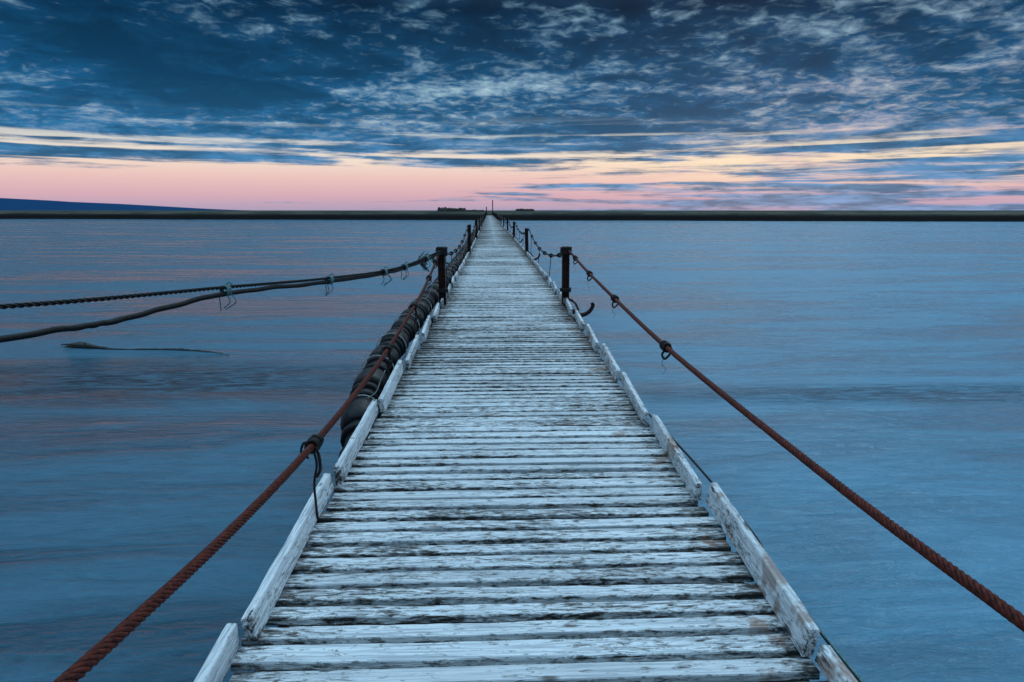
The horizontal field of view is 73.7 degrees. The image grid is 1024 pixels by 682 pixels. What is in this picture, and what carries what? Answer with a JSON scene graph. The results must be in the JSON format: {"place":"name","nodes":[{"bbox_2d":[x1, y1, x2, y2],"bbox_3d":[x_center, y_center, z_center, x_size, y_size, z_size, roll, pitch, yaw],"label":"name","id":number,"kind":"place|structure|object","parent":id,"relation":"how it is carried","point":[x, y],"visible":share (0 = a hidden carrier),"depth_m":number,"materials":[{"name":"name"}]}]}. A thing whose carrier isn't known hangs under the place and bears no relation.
{"place":"outdoors","nodes":[
{"label":"outdoors","id":0,"kind":"place"},
{"bbox_2d":[0,198,222,209],"bbox_3d":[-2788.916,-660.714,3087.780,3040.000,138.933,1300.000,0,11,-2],"label":"distant hill","id":1,"kind":"structure","parent":0,"point":[16,204],"depth_m":2766.18,"materials":[{"name":"blue"}]},
{"bbox_2d":[0,219,1023,681],"bbox_3d":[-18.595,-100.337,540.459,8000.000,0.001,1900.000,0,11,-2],"label":"river water","id":2,"kind":"structure","parent":0,"point":[878,365],"depth_m":10.97,"materials":[{"name":"blue liquid"}]},
{"bbox_2d":[61,341,230,355],"bbox_3d":[-7.995,0.174,14.858,4.406,0.244,0.419,2,11,9],"label":"driftwood log","id":3,"kind":"object","parent":2,"relation":"in","point":[83,345],"visible":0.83,"depth_m":14.97,"materials":[{"name":"brown wood"}]},
{"bbox_2d":[194,200,857,681],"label":"wooden footbridge","id":4,"kind":"object","parent":2,"relation":"in","point":[516,490],"visible":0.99,"depth_m":3.15,"materials":[{"name":"white wood"}]},
{"bbox_2d":[0,250,441,342],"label":"guy rope","id":5,"kind":"object","parent":4,"relation":"attached to","point":[422,261],"visible":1,"depth_m":5.49,"materials":[{"name":"fabric"}]},
{"bbox_2d":[53,217,482,681],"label":"wire rope handrail","id":6,"kind":"object","parent":4,"relation":"attached to","point":[87,661],"visible":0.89,"depth_m":2.20,"materials":[{"name":"metal"}]},
{"bbox_2d":[339,225,480,459],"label":"black water pipe","id":7,"kind":"object","parent":4,"relation":"attached to","point":[355,411],"visible":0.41,"depth_m":6.77,"materials":[{"name":"black plastic"}]},
{"bbox_2d":[572,299,863,681],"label":"side cable","id":8,"kind":"object","parent":4,"relation":"attached to","point":[844,661],"visible":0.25,"depth_m":2.46,"materials":[{"name":"rubber"}]},
{"bbox_2d":[495,214,1023,631],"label":"wire rope handrail","id":9,"kind":"object","parent":4,"relation":"on","point":[1001,607],"visible":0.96,"depth_m":2.41,"materials":[{"name":"metal"}]},
{"bbox_2d":[0,210,1023,221],"bbox_3d":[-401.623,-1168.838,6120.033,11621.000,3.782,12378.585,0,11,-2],"label":"bank","id":10,"kind":"structure","parent":0,"point":[819,215],"depth_m":216.85,"materials":[{"name":"black plant"}]},
{"bbox_2d":[438,208,465,211],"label":"turf ruin","id":11,"kind":"object","parent":10,"relation":"on","point":[451,210],"visible":0.94,"depth_m":254.71,"materials":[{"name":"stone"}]},
{"bbox_2d":[463,210,485,211],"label":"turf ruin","id":12,"kind":"object","parent":10,"relation":"on","point":[474,211],"visible":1,"depth_m":233.45,"materials":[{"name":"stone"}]},
{"bbox_2d":[515,208,534,210],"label":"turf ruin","id":13,"kind":"object","parent":10,"relation":"on","point":[521,209],"visible":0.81,"depth_m":261.59,"materials":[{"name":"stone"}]},
{"bbox_2d":[0,0,1023,209],"label":"sky","id":14,"kind":"structure","parent":0,"point":[204,104],"materials":[{"name":"blue"}]}
]}

